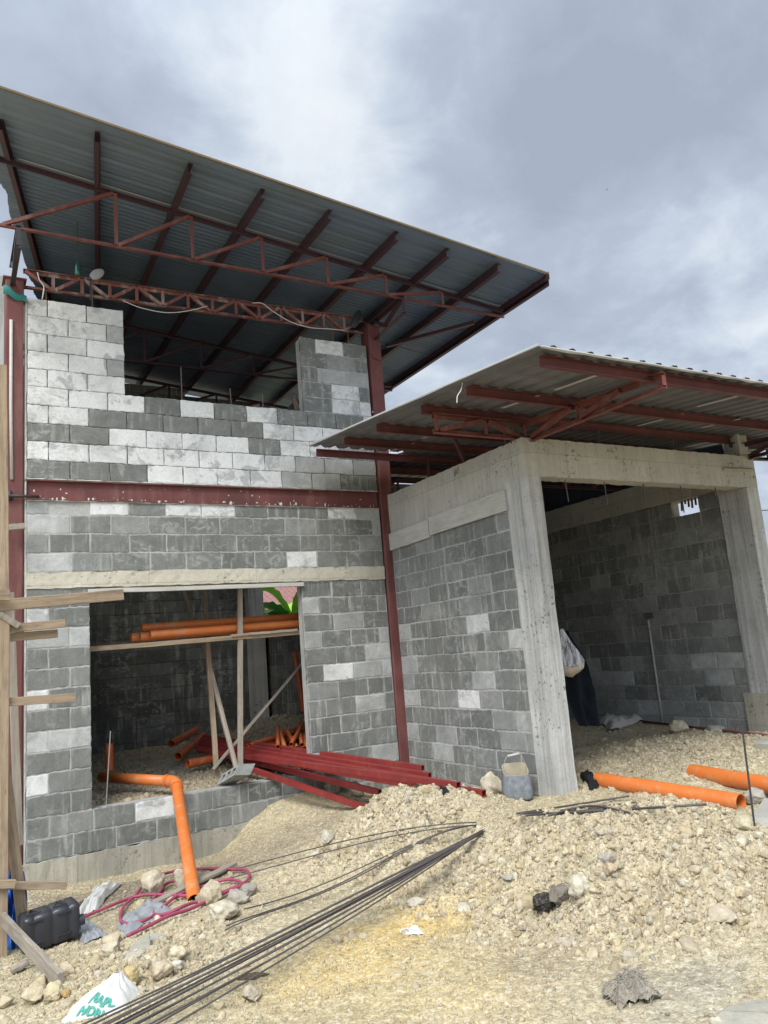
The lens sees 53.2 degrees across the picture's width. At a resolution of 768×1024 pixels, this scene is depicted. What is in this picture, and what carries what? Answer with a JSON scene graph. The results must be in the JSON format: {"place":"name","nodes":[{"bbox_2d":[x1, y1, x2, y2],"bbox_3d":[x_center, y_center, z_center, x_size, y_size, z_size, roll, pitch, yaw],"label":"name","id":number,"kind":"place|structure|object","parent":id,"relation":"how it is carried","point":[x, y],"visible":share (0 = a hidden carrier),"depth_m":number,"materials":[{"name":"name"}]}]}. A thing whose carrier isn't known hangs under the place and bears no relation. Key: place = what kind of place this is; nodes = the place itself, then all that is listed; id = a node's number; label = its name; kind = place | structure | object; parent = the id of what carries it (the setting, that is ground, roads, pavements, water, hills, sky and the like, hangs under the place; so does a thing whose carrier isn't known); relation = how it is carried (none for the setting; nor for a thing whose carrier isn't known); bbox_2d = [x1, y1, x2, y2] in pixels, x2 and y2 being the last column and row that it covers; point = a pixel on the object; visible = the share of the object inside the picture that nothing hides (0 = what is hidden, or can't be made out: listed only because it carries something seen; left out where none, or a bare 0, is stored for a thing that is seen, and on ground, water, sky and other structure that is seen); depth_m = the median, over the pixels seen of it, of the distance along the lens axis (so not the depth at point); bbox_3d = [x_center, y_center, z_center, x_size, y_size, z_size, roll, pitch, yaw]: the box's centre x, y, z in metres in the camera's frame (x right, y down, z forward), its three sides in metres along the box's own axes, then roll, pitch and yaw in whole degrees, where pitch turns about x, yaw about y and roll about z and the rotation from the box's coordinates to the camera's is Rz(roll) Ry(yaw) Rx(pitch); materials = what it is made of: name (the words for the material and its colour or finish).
{"place":"outdoors","nodes":[
{"label":"outdoors","id":0,"kind":"place"},
{"bbox_2d":[0,716,767,1023],"bbox_3d":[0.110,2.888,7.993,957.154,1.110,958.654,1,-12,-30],"label":"ground","id":1,"kind":"structure","parent":0,"point":[702,999],"depth_m":4.42,"materials":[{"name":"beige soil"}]},
{"bbox_2d":[20,980,43,1005],"bbox_3d":[-1.868,2.561,4.072,0.120,0.110,0.123,1,-12,-30],"label":"rock","id":2,"kind":"object","parent":1,"relation":"on","point":[32,993],"visible":0.98,"depth_m":4.05,"materials":[{"name":"stone"}]},
{"bbox_2d":[18,897,84,953],"bbox_3d":[-2.333,2.893,5.389,0.408,0.263,0.236,3,-13,-35],"label":"jerrycan","id":3,"kind":"object","parent":1,"relation":"on","point":[50,924],"visible":0.87,"depth_m":5.31,"materials":[{"name":"black plastic"}]},
{"bbox_2d":[43,980,63,1000],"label":"rock","id":4,"kind":"object","parent":1,"relation":"on","point":[52,990],"visible":0.98,"depth_m":4.01,"materials":[{"name":"stone"}]},
{"bbox_2d":[0,364,123,983],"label":"wooden scaffold","id":5,"kind":"object","parent":1,"relation":"on","point":[11,818],"visible":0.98,"depth_m":5.57,"materials":[{"name":"brown wood"}]},
{"bbox_2d":[8,871,26,949],"bbox_3d":[-2.591,2.892,5.425,0.177,0.698,0.256,1,-12,-30],"label":"blue tarp","id":6,"kind":"object","parent":5,"relation":"hanging from","point":[12,945],"visible":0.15,"depth_m":5.45,"materials":[{"name":"blue plastic"}]},
{"bbox_2d":[58,960,75,978],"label":"rock","id":7,"kind":"object","parent":1,"relation":"on","point":[67,967],"visible":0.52,"depth_m":4.37,"materials":[{"name":"stone"}]},
{"bbox_2d":[78,920,107,943],"bbox_3d":[-2.122,3.006,5.535,0.181,0.082,0.708,1,-12,-30],"label":"grey sheet","id":8,"kind":"object","parent":1,"relation":"on","point":[88,931],"visible":0.78,"depth_m":5.41,"materials":[{"name":"grey plastic"}]},
{"bbox_2d":[61,971,140,1022],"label":"printed sack","id":9,"kind":"object","parent":1,"relation":"on","point":[115,990],"visible":0.98,"depth_m":3.85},
{"bbox_2d":[80,881,123,913],"bbox_3d":[-2.402,3.208,6.433,0.205,0.140,1.168,-3,-10,-8],"label":"torn sack","id":10,"kind":"object","parent":1,"relation":"on","point":[95,899],"visible":0.94,"depth_m":6.25,"materials":[{"name":"white plastic"}]},
{"bbox_2d":[101,940,120,956],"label":"rock","id":11,"kind":"object","parent":1,"relation":"on","point":[109,948],"visible":0.92,"depth_m":4.73,"materials":[{"name":"stone"}]},
{"bbox_2d":[123,965,139,984],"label":"rock","id":12,"kind":"object","parent":1,"relation":"on","point":[131,972],"visible":0.63,"depth_m":4.09,"materials":[{"name":"stone"}]},
{"bbox_2d":[124,932,149,959],"bbox_3d":[-1.468,2.652,4.651,0.132,0.099,0.331,-4,-10,-3],"label":"broken slab","id":13,"kind":"object","parent":1,"relation":"on","point":[143,942],"depth_m":4.63,"materials":[{"name":"concrete"}]},
{"bbox_2d":[116,899,171,936],"bbox_3d":[-1.804,2.969,5.625,0.368,0.122,0.966,-7,-10,12],"label":"grey sheet","id":14,"kind":"object","parent":1,"relation":"on","point":[145,909],"visible":0.88,"depth_m":5.64,"materials":[{"name":"grey plastic"}]},
{"bbox_2d":[97,772,199,900],"bbox_3d":[-2.146,3.000,7.397,0.654,0.740,3.213,1,-12,-30],"label":"drain pipe","id":15,"kind":"object","parent":1,"relation":"on","point":[176,786],"visible":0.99,"depth_m":7.30,"materials":[{"name":"orange plastic"}]},
{"bbox_2d":[141,869,164,892],"bbox_3d":[-1.905,3.071,6.333,0.208,0.231,0.196,1,-12,-30],"label":"rock","id":16,"kind":"object","parent":1,"relation":"on","point":[152,881],"visible":0.88,"depth_m":6.29,"materials":[{"name":"stone"}]},
{"bbox_2d":[151,960,173,980],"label":"rock","id":17,"kind":"object","parent":1,"relation":"on","point":[161,969],"visible":0.99,"depth_m":4.15,"materials":[{"name":"stone"}]},
{"bbox_2d":[22,714,307,817],"bbox_3d":[-2.722,3.208,10.270,4.204,0.585,4.208,1,-12,-30],"label":"house rubble","id":18,"kind":"object","parent":1,"relation":"on","point":[148,757],"visible":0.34,"depth_m":9.75,"materials":[{"name":"stone"}]},
{"bbox_2d":[105,743,113,770],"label":"plastic pipe","id":19,"kind":"object","parent":18,"relation":"on","point":[111,765],"visible":0.91,"depth_m":8.89,"materials":[{"name":"orange plastic"}]},
{"bbox_2d":[167,727,198,747],"bbox_3d":[-2.808,3.156,10.781,0.100,0.177,0.989,-6,-10,5],"label":"plastic pipe","id":20,"kind":"object","parent":18,"relation":"on","point":[177,740],"visible":1,"depth_m":10.63,"materials":[{"name":"orange plastic"}]},
{"bbox_2d":[174,732,206,760],"bbox_3d":[-2.562,3.110,10.228,0.100,0.225,1.193,-5,-10,2],"label":"plastic pipe","id":21,"kind":"object","parent":18,"relation":"on","point":[180,754],"visible":0.84,"depth_m":9.96,"materials":[{"name":"orange plastic"}]},
{"bbox_2d":[185,755,212,767],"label":"plastic pipe","id":22,"kind":"object","parent":18,"relation":"on","point":[195,762],"visible":0.83,"depth_m":9.41,"materials":[{"name":"orange plastic"}]},
{"bbox_2d":[84,867,250,937],"bbox_3d":[-1.669,3.111,6.228,1.188,0.245,2.338,-6,-10,8],"label":"garden hose","id":23,"kind":"object","parent":1,"relation":"on","point":[172,912],"visible":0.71,"depth_m":5.96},
{"bbox_2d":[168,945,186,960],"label":"rock","id":24,"kind":"object","parent":1,"relation":"on","point":[176,952],"visible":0.9,"depth_m":4.36,"materials":[{"name":"stone"}]},
{"bbox_2d":[174,869,184,887],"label":"rock","id":25,"kind":"object","parent":1,"relation":"on","point":[178,878],"visible":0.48,"depth_m":6.37,"materials":[{"name":"stone"}]},
{"bbox_2d":[151,862,236,901],"bbox_3d":[-1.556,3.076,6.387,0.077,0.043,0.990,-10,-11,25],"label":"loose board","id":26,"kind":"object","parent":1,"relation":"on","point":[201,879],"visible":0.79,"depth_m":6.43,"materials":[{"name":"beige wood"}]},
{"bbox_2d":[90,589,301,777],"bbox_3d":[-2.270,2.003,9.398,2.778,2.292,1.780,1,-12,-30],"label":"timber shoring","id":27,"kind":"object","parent":1,"relation":"on","point":[239,637],"visible":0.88,"depth_m":8.85,"materials":[{"name":"wood"}]},
{"bbox_2d":[139,627,298,640],"bbox_3d":[-1.540,1.400,9.270,2.752,0.144,0.094,1,-12,-30],"label":"plastic pipe","id":28,"kind":"object","parent":27,"relation":"on","point":[143,636],"visible":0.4,"depth_m":8.79,"materials":[{"name":"orange plastic"}]},
{"bbox_2d":[141,613,298,631],"bbox_3d":[-1.599,1.335,9.509,2.752,0.144,0.094,1,-12,-30],"label":"plastic pipe","id":29,"kind":"object","parent":27,"relation":"on","point":[147,627],"visible":0.56,"depth_m":9.21,"materials":[{"name":"orange plastic"}]},
{"bbox_2d":[149,620,298,638],"bbox_3d":[-1.413,1.369,9.220,2.752,0.144,0.094,1,-12,-30],"label":"plastic pipe","id":30,"kind":"object","parent":27,"relation":"on","point":[180,632],"visible":0.56,"depth_m":8.89,"materials":[{"name":"orange plastic"}]},
{"bbox_2d":[195,879,221,905],"bbox_3d":[-1.313,2.872,5.772,0.196,0.184,0.236,1,-12,-30],"label":"rock","id":31,"kind":"object","parent":1,"relation":"on","point":[210,891],"visible":0.91,"depth_m":5.72,"materials":[{"name":"stone"}]},
{"bbox_2d":[207,899,239,919],"bbox_3d":[-1.085,2.733,5.248,0.209,0.142,0.226,1,-12,-30],"label":"rock","id":32,"kind":"object","parent":1,"relation":"on","point":[225,909],"visible":0.89,"depth_m":5.20,"materials":[{"name":"stone"}]},
{"bbox_2d":[226,888,250,903],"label":"rock","id":33,"kind":"object","parent":1,"relation":"on","point":[237,896],"visible":0.86,"depth_m":5.56,"materials":[{"name":"stone"}]},
{"bbox_2d":[240,883,256,895],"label":"rock","id":34,"kind":"object","parent":1,"relation":"on","point":[250,888],"visible":0.76,"depth_m":5.77,"materials":[{"name":"stone"}]},
{"bbox_2d":[241,984,261,1001],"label":"rock","id":35,"kind":"object","parent":1,"relation":"on","point":[251,992],"visible":1,"depth_m":3.82,"materials":[{"name":"stone"}]},
{"bbox_2d":[114,871,411,1023],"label":"rebar","id":36,"kind":"object","parent":1,"relation":"on","point":[171,995],"visible":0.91,"depth_m":3.87,"materials":[{"name":"metal"}]},
{"bbox_2d":[0,85,549,882],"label":"unfinished house","id":37,"kind":"structure","parent":1,"relation":"on","point":[130,465],"depth_m":9.04,"materials":[{"name":"concrete"}]},
{"bbox_2d":[3,285,26,302],"bbox_3d":[-3.976,-2.302,8.257,0.228,0.164,0.260,1,-12,-30],"label":"cloth strip","id":38,"kind":"object","parent":37,"relation":"attached to","point":[8,290],"visible":0.98,"depth_m":8.15,"materials":[{"name":"teal fabric"}]},
{"bbox_2d":[90,269,103,300],"bbox_3d":[-3.215,-2.546,8.599,0.158,0.397,0.053,1,-12,-30],"label":"work lamp","id":39,"kind":"object","parent":37,"relation":"attached to","point":[96,274],"visible":1,"depth_m":8.59,"materials":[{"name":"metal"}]},
{"bbox_2d":[88,582,303,591],"bbox_3d":[-2.019,0.844,8.562,2.422,0.052,0.055,1,-12,-30],"label":"formwork strip","id":40,"kind":"object","parent":37,"relation":"attached to","point":[206,587],"visible":0.91,"depth_m":8.54,"materials":[{"name":"beige wood"}]},
{"bbox_2d":[217,763,254,784],"bbox_3d":[-1.616,2.866,8.381,0.362,0.248,0.261,-14,-13,41],"label":"hollow block","id":41,"kind":"object","parent":37,"relation":"on","point":[236,774],"depth_m":8.31,"materials":[{"name":"grey concrete"}]},
{"bbox_2d":[293,651,303,713],"bbox_3d":[-1.203,2.403,10.876,0.070,0.860,0.578,-2,-11,-15],"label":"plastic pipe","id":42,"kind":"object","parent":37,"relation":"attached to","point":[298,677],"visible":0.84,"depth_m":10.83,"materials":[{"name":"orange plastic"}]},
{"bbox_2d":[102,847,450,1023],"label":"rebar","id":43,"kind":"object","parent":1,"relation":"on","point":[248,953],"visible":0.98,"depth_m":4.04,"materials":[{"name":"metal"}]},
{"bbox_2d":[263,587,296,609],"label":"neighbour house","id":44,"kind":"structure","parent":1,"relation":"on","point":[288,594],"depth_m":26.80,"materials":[{"name":"pink paint"}]},
{"bbox_2d":[263,587,297,614],"bbox_3d":[-1.996,3.203,16.822,2.976,3.417,3.100,1,-12,-30],"label":"banana plant","id":45,"kind":"object","parent":1,"relation":"on","point":[274,608],"visible":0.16,"depth_m":16.68,"materials":[{"name":"green plant"}]},
{"bbox_2d":[124,856,439,1023],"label":"rebar","id":46,"kind":"object","parent":1,"relation":"on","point":[306,928],"visible":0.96,"depth_m":4.47,"materials":[{"name":"metal"}]},
{"bbox_2d":[82,828,484,1023],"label":"rebar","id":47,"kind":"object","parent":1,"relation":"on","point":[134,1000],"visible":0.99,"depth_m":3.96,"materials":[{"name":"metal"}]},
{"bbox_2d":[195,746,381,794],"bbox_3d":[-1.216,2.887,8.680,3.270,0.387,0.052,-14,-14,43],"label":"square tube","id":48,"kind":"object","parent":1,"relation":"on","point":[334,781],"visible":0.83,"depth_m":8.25,"materials":[{"name":"red metal"}]},
{"bbox_2d":[91,829,485,1023],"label":"rebar","id":49,"kind":"object","parent":1,"relation":"on","point":[174,984],"visible":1,"depth_m":4.18,"materials":[{"name":"metal"}]},
{"bbox_2d":[106,831,481,1023],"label":"rebar","id":50,"kind":"object","parent":1,"relation":"on","point":[161,996],"visible":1,"depth_m":4.10,"materials":[{"name":"metal"}]},
{"bbox_2d":[119,830,484,1023],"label":"rebar","id":51,"kind":"object","parent":1,"relation":"on","point":[184,991],"visible":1,"depth_m":4.19,"materials":[{"name":"metal"}]},
{"bbox_2d":[243,763,364,807],"bbox_3d":[-0.893,2.925,8.198,2.162,0.396,0.050,-14,-14,42],"label":"square tube","id":52,"kind":"object","parent":1,"relation":"on","point":[311,789],"visible":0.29,"depth_m":8.09,"materials":[{"name":"red metal"}]},
{"bbox_2d":[198,745,412,786],"bbox_3d":[-1.017,2.851,8.688,3.710,0.348,0.052,-14,-14,41],"label":"square tube","id":53,"kind":"object","parent":1,"relation":"on","point":[374,780],"visible":0.13,"depth_m":8.01,"materials":[{"name":"red metal"}]},
{"bbox_2d":[199,739,406,774],"bbox_3d":[-1.021,2.813,8.773,3.684,0.353,0.052,-14,-14,41],"label":"square tube","id":54,"kind":"object","parent":53,"relation":"on","point":[282,755],"visible":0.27,"depth_m":8.79,"materials":[{"name":"red metal"}]},
{"bbox_2d":[137,834,476,1023],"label":"rebar","id":55,"kind":"object","parent":1,"relation":"on","point":[290,940],"visible":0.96,"depth_m":4.21,"materials":[{"name":"metal"}]},
{"bbox_2d":[133,833,482,1023],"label":"rebar","id":56,"kind":"object","parent":1,"relation":"on","point":[212,983],"visible":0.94,"depth_m":4.07,"materials":[{"name":"metal"}]},
{"bbox_2d":[148,832,481,1023],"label":"rebar","id":57,"kind":"object","parent":1,"relation":"on","point":[224,984],"visible":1,"depth_m":4.17,"materials":[{"name":"metal"}]},
{"bbox_2d":[155,833,478,1023],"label":"rebar","id":58,"kind":"object","parent":1,"relation":"on","point":[175,1013],"visible":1,"depth_m":3.68,"materials":[{"name":"metal"}]},
{"bbox_2d":[173,843,465,1023],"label":"rebar","id":59,"kind":"object","parent":1,"relation":"on","point":[242,983],"visible":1,"depth_m":4.08,"materials":[{"name":"metal"}]},
{"bbox_2d":[321,829,334,844],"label":"rock","id":60,"kind":"object","parent":1,"relation":"on","point":[327,836],"visible":0.97,"depth_m":6.35,"materials":[{"name":"stone"}]},
{"bbox_2d":[196,750,460,788],"bbox_3d":[-0.878,2.690,8.193,0.052,0.162,4.572,4,-14,-41],"label":"square tube","id":61,"kind":"object","parent":1,"relation":"on","point":[383,775],"visible":0.9,"depth_m":7.54,"materials":[{"name":"red metal"}]},
{"bbox_2d":[224,825,471,930],"bbox_3d":[-0.199,2.553,5.501,2.065,0.315,0.362,1,-12,-30],"label":"rebar","id":62,"kind":"object","parent":1,"relation":"on","point":[344,882],"visible":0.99,"depth_m":5.60,"materials":[{"name":"metal"}]},
{"bbox_2d":[226,825,472,926],"bbox_3d":[-0.207,2.561,5.542,2.035,0.319,0.336,1,-12,-30],"label":"rebar","id":63,"kind":"object","parent":1,"relation":"on","point":[334,885],"visible":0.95,"depth_m":5.59,"materials":[{"name":"metal"}]},
{"bbox_2d":[229,825,475,877],"bbox_3d":[-0.283,2.703,6.075,2.142,0.383,0.208,-7,-10,13],"label":"rebar","id":64,"kind":"object","parent":1,"relation":"on","point":[346,847],"visible":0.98,"depth_m":6.06,"materials":[{"name":"metal"}]},
{"bbox_2d":[239,822,475,867],"bbox_3d":[-0.307,2.732,6.222,2.226,0.421,0.273,-8,-11,20],"label":"rebar","id":65,"kind":"object","parent":1,"relation":"on","point":[358,838],"visible":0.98,"depth_m":6.10,"materials":[{"name":"metal"}]},
{"bbox_2d":[243,824,476,909],"bbox_3d":[-0.160,2.596,5.680,1.851,0.320,0.320,0,-11,-23],"label":"rebar","id":66,"kind":"object","parent":1,"relation":"on","point":[335,878],"visible":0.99,"depth_m":5.71,"materials":[{"name":"metal"}]},
{"bbox_2d":[235,751,485,796],"bbox_3d":[-0.767,2.731,8.268,0.052,0.251,4.849,5,-14,-42],"label":"square tube","id":67,"kind":"object","parent":1,"relation":"on","point":[481,792],"visible":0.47,"depth_m":7.24,"materials":[{"name":"red metal"}]},
{"bbox_2d":[0,728,767,1023],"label":"coral lumps","id":68,"kind":"object","parent":1,"relation":"on","point":[689,945],"visible":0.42,"depth_m":4.63,"materials":[{"name":"stone"}]},
{"bbox_2d":[0,727,767,1023],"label":"pebbles","id":69,"kind":"object","parent":1,"relation":"on","point":[521,1017],"visible":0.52,"depth_m":4.22,"materials":[{"name":"stone"}]},
{"bbox_2d":[343,763,438,778],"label":"square tube","id":70,"kind":"object","parent":1,"relation":"on","point":[397,772],"visible":0.03,"depth_m":7.86,"materials":[{"name":"red metal"}]},
{"bbox_2d":[200,737,431,776],"bbox_3d":[-0.962,2.818,8.893,3.693,0.367,0.052,-13,-13,38],"label":"square tube","id":71,"kind":"object","parent":70,"relation":"on","point":[379,766],"visible":0.67,"depth_m":8.46,"materials":[{"name":"red metal"}]},
{"bbox_2d":[202,734,423,770],"bbox_3d":[-0.984,2.824,9.088,3.482,0.367,0.052,-12,-13,36],"label":"square tube","id":72,"kind":"object","parent":71,"relation":"on","point":[419,767],"visible":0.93,"depth_m":8.65,"materials":[{"name":"red metal"}]},
{"bbox_2d":[37,730,767,1014],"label":"coral clods","id":73,"kind":"object","parent":1,"relation":"on","point":[695,868],"visible":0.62,"depth_m":4.76,"materials":[{"name":"stone"}]},
{"bbox_2d":[480,771,501,794],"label":"rock","id":74,"kind":"object","parent":1,"relation":"on","point":[490,781],"visible":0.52,"depth_m":7.43,"materials":[{"name":"stone"}]},
{"bbox_2d":[501,752,532,800],"bbox_3d":[1.248,2.502,7.276,0.283,0.422,0.204,-4,-10,-1],"label":"cut bucket","id":75,"kind":"object","parent":1,"relation":"on","point":[516,783],"visible":0.91,"depth_m":7.18,"materials":[{"name":"plastic"}]},
{"bbox_2d":[308,344,767,796],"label":"unfinished garage","id":76,"kind":"structure","parent":1,"relation":"on","point":[533,508],"depth_m":8.87,"materials":[{"name":"concrete"}]},
{"bbox_2d":[561,629,583,676],"bbox_3d":[1.960,1.492,8.110,0.384,0.516,0.203,1,-12,-30],"label":"plastic bag","id":77,"kind":"object","parent":76,"relation":"hanging from","point":[570,670],"visible":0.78,"depth_m":8.04,"materials":[{"name":"white plastic"}]},
{"bbox_2d":[560,631,599,725],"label":"hanging trousers","id":78,"kind":"object","parent":76,"relation":"hanging from","point":[581,695],"visible":0.81,"depth_m":8.35,"materials":[{"name":"fabric"}]},
{"bbox_2d":[532,892,555,910],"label":"burnt clod","id":79,"kind":"object","parent":1,"relation":"on","point":[541,902],"visible":0.78,"depth_m":4.54,"materials":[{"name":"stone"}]},
{"bbox_2d":[549,883,569,904],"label":"rock","id":80,"kind":"object","parent":1,"relation":"on","point":[558,894],"visible":0.82,"depth_m":4.49,"materials":[{"name":"stone"}]},
{"bbox_2d":[516,795,628,814],"bbox_3d":[1.453,2.336,6.144,0.254,0.255,1.838,-13,-13,39],"label":"rebar","id":81,"kind":"object","parent":1,"relation":"on","point":[563,806],"visible":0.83,"depth_m":6.54,"materials":[{"name":"metal"}]},
{"bbox_2d":[567,873,589,898],"bbox_3d":[1.130,2.150,4.430,0.160,0.125,0.131,1,-12,-30],"label":"rock","id":82,"kind":"object","parent":1,"relation":"on","point":[578,885],"visible":0.94,"depth_m":4.38,"materials":[{"name":"stone"}]},
{"bbox_2d":[553,805,619,815],"bbox_3d":[1.436,2.002,5.179,0.292,0.130,0.695,1,-12,-30],"label":"rebar","id":83,"kind":"object","parent":1,"relation":"on","point":[582,806],"visible":0.98,"depth_m":5.38,"materials":[{"name":"metal"}]},
{"bbox_2d":[580,769,598,789],"bbox_3d":[2.000,2.595,7.488,0.129,0.118,0.660,-5,-10,3],"label":"black rag","id":84,"kind":"object","parent":1,"relation":"on","point":[587,777],"visible":0.97,"depth_m":7.33,"materials":[{"name":"fabric"}]},
{"bbox_2d":[597,852,615,862],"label":"rock","id":85,"kind":"object","parent":1,"relation":"on","point":[606,857],"visible":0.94,"depth_m":4.47,"materials":[{"name":"stone"}]},
{"bbox_2d":[603,862,617,875],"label":"rock","id":86,"kind":"object","parent":1,"relation":"on","point":[609,868],"visible":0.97,"depth_m":4.43,"materials":[{"name":"stone"}]},
{"bbox_2d":[600,713,642,728],"bbox_3d":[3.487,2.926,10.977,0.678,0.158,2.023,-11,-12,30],"label":"cement sack","id":87,"kind":"object","parent":1,"relation":"on","point":[611,721],"visible":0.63,"depth_m":10.51,"materials":[{"name":"grey paper"}]},
{"bbox_2d":[593,963,660,1009],"bbox_3d":[1.076,2.083,3.408,0.286,0.124,0.335,-8,-11,16],"label":"rock","id":88,"kind":"object","parent":1,"relation":"on","point":[623,988],"visible":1,"depth_m":3.32,"materials":[{"name":"grey stone"}]},
{"bbox_2d":[557,803,706,814],"bbox_3d":[1.549,2.040,5.207,1.225,0.175,0.219,-14,-14,42],"label":"rebar","id":89,"kind":"object","parent":1,"relation":"on","point":[675,806],"visible":0.61,"depth_m":5.01,"materials":[{"name":"metal"}]},
{"bbox_2d":[593,772,745,809],"bbox_3d":[2.477,2.470,6.808,0.146,0.196,1.475,2,-12,-34],"label":"sewer pipe","id":90,"kind":"object","parent":1,"relation":"on","point":[627,784],"visible":0.73,"depth_m":6.69,"materials":[{"name":"orange plastic"}]},
{"bbox_2d":[669,719,688,733],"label":"rock","id":91,"kind":"object","parent":1,"relation":"on","point":[677,726],"visible":0.97,"depth_m":9.38,"materials":[{"name":"stone"}]},
{"bbox_2d":[642,720,766,735],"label":"dark red pipe","id":92,"kind":"object","parent":1,"relation":"on","point":[703,728],"visible":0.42,"depth_m":9.51,"materials":[{"name":"metal"}]},
{"bbox_2d":[704,903,737,922],"bbox_3d":[1.758,2.084,3.975,0.175,0.080,0.158,1,-12,-30],"label":"rock","id":93,"kind":"object","parent":1,"relation":"on","point":[721,912],"visible":0.96,"depth_m":3.95,"materials":[{"name":"stone"}]},
{"bbox_2d":[686,764,767,793],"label":"sewer pipe","id":94,"kind":"object","parent":1,"relation":"on","point":[732,779],"visible":0.79,"depth_m":6.78,"materials":[{"name":"orange plastic"}]},
{"bbox_2d":[709,999,767,1023],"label":"concrete slab","id":95,"kind":"structure","parent":1,"relation":"on","point":[752,1012],"depth_m":3.06,"materials":[{"name":"white concrete"}]},
{"bbox_2d":[730,814,753,830],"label":"rock","id":96,"kind":"object","parent":1,"relation":"on","point":[744,822],"visible":0.83,"depth_m":4.75,"materials":[{"name":"stone"}]},
{"bbox_2d":[741,726,755,825],"bbox_3d":[2.369,1.744,4.983,0.012,0.681,0.077,-14,-14,41],"label":"steel stake","id":97,"kind":"object","parent":1,"relation":"in","point":[748,777],"visible":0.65,"depth_m":4.99,"materials":[{"name":"brown metal"}]},
{"bbox_2d":[743,787,765,804],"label":"rock","id":98,"kind":"object","parent":1,"relation":"on","point":[758,795],"visible":0.75,"depth_m":6.25,"materials":[{"name":"stone"}]},
{"bbox_2d":[750,798,767,826],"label":"broken slab","id":99,"kind":"object","parent":1,"relation":"on","point":[761,814],"depth_m":5.32,"materials":[{"name":"concrete"}]},
{"bbox_2d":[0,0,767,545],"label":"sky","id":100,"kind":"structure","parent":0,"point":[503,128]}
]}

